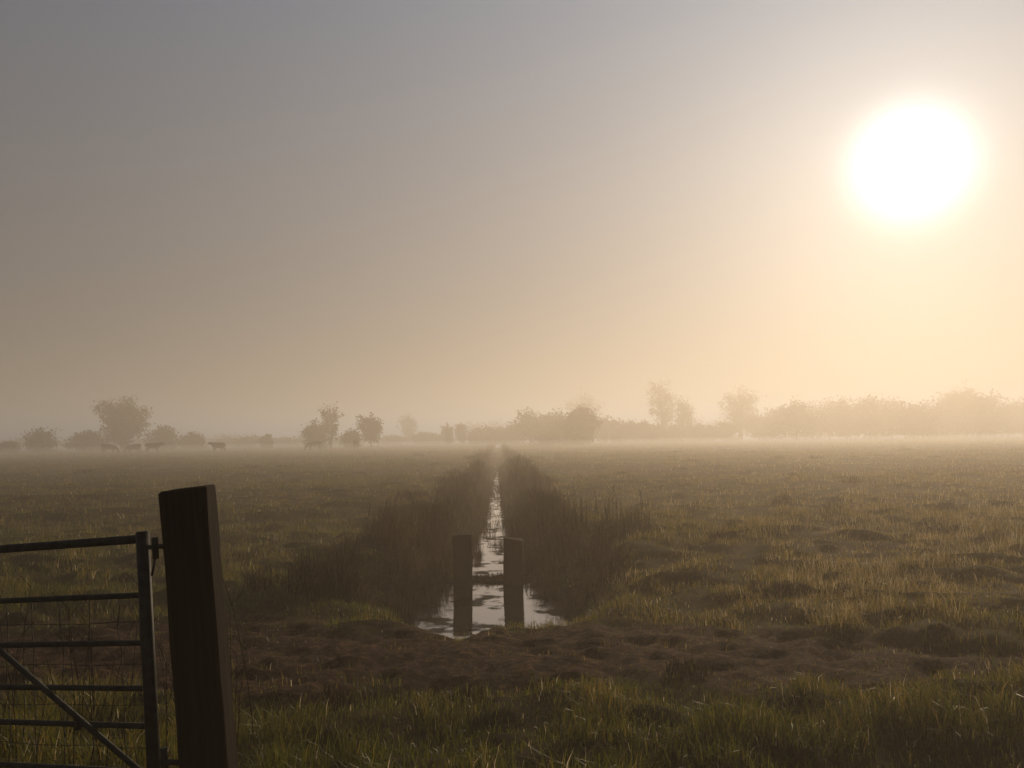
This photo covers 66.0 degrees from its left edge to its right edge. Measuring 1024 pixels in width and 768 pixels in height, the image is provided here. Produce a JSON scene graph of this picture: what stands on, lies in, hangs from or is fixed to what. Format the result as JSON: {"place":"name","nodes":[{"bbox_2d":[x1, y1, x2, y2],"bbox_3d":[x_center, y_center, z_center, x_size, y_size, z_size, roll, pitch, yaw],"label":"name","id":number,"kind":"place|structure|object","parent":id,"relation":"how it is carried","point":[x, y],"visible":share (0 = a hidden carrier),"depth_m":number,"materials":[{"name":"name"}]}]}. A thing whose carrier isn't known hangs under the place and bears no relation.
{"place":"outdoors","nodes":[
{"label":"outdoors","id":0,"kind":"place"},
{"bbox_2d":[393,445,584,638],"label":"ditch water","id":1,"kind":"structure","parent":0,"point":[476,608],"depth_m":9.54,"materials":[{"name":"grey liquid"}]},
{"bbox_2d":[0,433,1023,767],"bbox_3d":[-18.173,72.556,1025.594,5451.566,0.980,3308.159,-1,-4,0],"label":"pasture ground","id":2,"kind":"structure","parent":0,"point":[780,657],"depth_m":6.79,"materials":[{"name":"green plant"}]},
{"bbox_2d":[0,441,21,452],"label":"hawthorn bush","id":3,"kind":"object","parent":2,"relation":"on","point":[9,446],"visible":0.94,"depth_m":149.04,"materials":[{"name":"green plant"}]},
{"bbox_2d":[19,426,61,452],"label":"hawthorn bush","id":4,"kind":"object","parent":2,"relation":"on","point":[47,441],"visible":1,"depth_m":148.72,"materials":[{"name":"green plant"}]},
{"bbox_2d":[60,429,115,451],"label":"hawthorn bush","id":5,"kind":"object","parent":2,"relation":"on","point":[90,440],"visible":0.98,"depth_m":148.54,"materials":[{"name":"green plant"}]},
{"bbox_2d":[101,444,119,453],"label":"cow","id":6,"kind":"object","parent":2,"relation":"on","point":[104,447],"visible":1,"depth_m":116.41},
{"bbox_2d":[89,395,155,450],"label":"tree","id":7,"kind":"object","parent":2,"relation":"on","point":[122,422],"visible":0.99,"depth_m":153.21,"materials":[{"name":"green plant"}]},
{"bbox_2d":[0,571,254,767],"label":"dry weed stems","id":8,"kind":"object","parent":2,"relation":"on","point":[161,650],"visible":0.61,"depth_m":3.60,"materials":[{"name":"brown plant"}]},
{"bbox_2d":[124,444,140,453],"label":"cow","id":9,"kind":"object","parent":2,"relation":"on","point":[137,447],"visible":0.93,"depth_m":117.39},
{"bbox_2d":[145,442,164,452],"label":"cow","id":10,"kind":"object","parent":2,"relation":"on","point":[153,445],"visible":1,"depth_m":118.40},
{"bbox_2d":[138,423,187,450],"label":"hawthorn bush","id":11,"kind":"object","parent":2,"relation":"on","point":[164,435],"visible":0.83,"depth_m":158.85,"materials":[{"name":"green plant"}]},
{"bbox_2d":[175,431,208,449],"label":"hawthorn bush","id":12,"kind":"object","parent":2,"relation":"on","point":[192,440],"visible":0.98,"depth_m":168.66,"materials":[{"name":"green plant"}]},
{"bbox_2d":[158,484,237,767],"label":"gate post","id":13,"kind":"object","parent":2,"relation":"on","point":[201,669],"visible":1,"depth_m":2.88,"materials":[{"name":"brown wood"}]},
{"bbox_2d":[0,531,178,767],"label":"metal field gate","id":14,"kind":"structure","parent":13,"relation":"attached to","point":[156,756],"depth_m":2.98,"materials":[{"name":"metal"}]},
{"bbox_2d":[208,442,225,452],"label":"cow","id":15,"kind":"object","parent":2,"relation":"on","point":[214,445],"visible":0.98,"depth_m":116.41},
{"bbox_2d":[304,441,322,450],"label":"cow","id":16,"kind":"object","parent":2,"relation":"on","point":[314,444],"visible":1,"depth_m":117.34},
{"bbox_2d":[299,418,329,448],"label":"hawthorn bush","id":17,"kind":"object","parent":2,"relation":"on","point":[312,432],"visible":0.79,"depth_m":148.59,"materials":[{"name":"green plant"}]},
{"bbox_2d":[317,401,343,448],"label":"tree","id":18,"kind":"object","parent":2,"relation":"on","point":[333,428],"visible":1,"depth_m":149.58,"materials":[{"name":"green plant"}]},
{"bbox_2d":[338,428,362,448],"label":"hawthorn bush","id":19,"kind":"object","parent":2,"relation":"on","point":[349,438],"visible":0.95,"depth_m":148.78,"materials":[{"name":"green plant"}]},
{"bbox_2d":[353,439,358,449],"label":"cow","id":20,"kind":"object","parent":2,"relation":"on","point":[355,442],"visible":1,"depth_m":116.81},
{"bbox_2d":[352,412,383,447],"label":"tree","id":21,"kind":"object","parent":2,"relation":"on","point":[372,430],"visible":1,"depth_m":149.21,"materials":[{"name":"green plant"}]},
{"bbox_2d":[396,411,417,443],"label":"tree","id":22,"kind":"object","parent":2,"relation":"on","point":[409,426],"visible":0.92,"depth_m":277.68,"materials":[{"name":"green plant"}]},
{"bbox_2d":[440,422,454,444],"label":"tree","id":23,"kind":"object","parent":2,"relation":"on","point":[448,435],"visible":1,"depth_m":199.06,"materials":[{"name":"green plant"}]},
{"bbox_2d":[453,422,468,444],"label":"tree","id":24,"kind":"object","parent":2,"relation":"on","point":[460,433],"visible":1,"depth_m":199.15,"materials":[{"name":"green plant"}]},
{"bbox_2d":[452,533,472,585],"bbox_3d":[-0.677,2.663,10.844,0.264,1.191,0.204,-1,-4,-4],"label":"sluice post","id":25,"kind":"object","parent":2,"relation":"on","point":[462,557],"visible":0.57,"depth_m":10.76,"materials":[{"name":"brown wood"}]},
{"bbox_2d":[365,483,642,548],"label":"dock stalks","id":26,"kind":"object","parent":2,"relation":"on","point":[541,513],"visible":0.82,"depth_m":11.85,"materials":[{"name":"brown plant"}]},
{"bbox_2d":[0,443,1022,714],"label":"ditch rushes","id":27,"kind":"object","parent":2,"relation":"on","point":[532,497],"visible":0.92,"depth_m":11.78,"materials":[{"name":"plant"}]},
{"bbox_2d":[0,388,1023,449],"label":"distant treeline","id":28,"kind":"object","parent":2,"relation":"on","point":[1007,420],"visible":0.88,"depth_m":204.48,"materials":[{"name":"green plant"}]},
{"bbox_2d":[503,537,523,584],"bbox_3d":[0.017,2.684,10.841,0.264,1.131,0.204,0,-4,4],"label":"sluice post","id":29,"kind":"object","parent":2,"relation":"on","point":[513,563],"visible":0.6,"depth_m":10.76,"materials":[{"name":"brown wood"}]},
{"bbox_2d":[561,389,604,440],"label":"tree","id":30,"kind":"object","parent":2,"relation":"on","point":[583,402],"visible":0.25,"depth_m":259.28,"materials":[{"name":"green plant"}]},
{"bbox_2d":[559,404,607,445],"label":"tree","id":31,"kind":"object","parent":2,"relation":"on","point":[580,427],"visible":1,"depth_m":148.48,"materials":[{"name":"green plant"}]},
{"bbox_2d":[646,375,678,441],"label":"tree","id":32,"kind":"object","parent":2,"relation":"on","point":[659,402],"visible":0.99,"depth_m":214.33,"materials":[{"name":"green plant"}]},
{"bbox_2d":[670,395,696,441],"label":"tree","id":33,"kind":"object","parent":2,"relation":"on","point":[683,414],"visible":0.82,"depth_m":213.76,"materials":[{"name":"green plant"}]},
{"bbox_2d":[718,385,766,440],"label":"tree","id":34,"kind":"object","parent":2,"relation":"on","point":[739,412],"visible":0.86,"depth_m":228.80,"materials":[{"name":"green plant"}]},
{"bbox_2d":[938,380,989,437],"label":"tree","id":35,"kind":"object","parent":2,"relation":"on","point":[961,396],"visible":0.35,"depth_m":218.54,"materials":[{"name":"green plant"}]},
{"bbox_2d":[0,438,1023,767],"bbox_3d":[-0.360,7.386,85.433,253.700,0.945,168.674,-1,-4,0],"label":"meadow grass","id":36,"kind":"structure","parent":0,"point":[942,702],"depth_m":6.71,"materials":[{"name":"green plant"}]},
{"bbox_2d":[0,0,1023,443],"label":"sky","id":37,"kind":"structure","parent":0,"point":[241,217],"materials":[{"name":"grey"}]}
]}

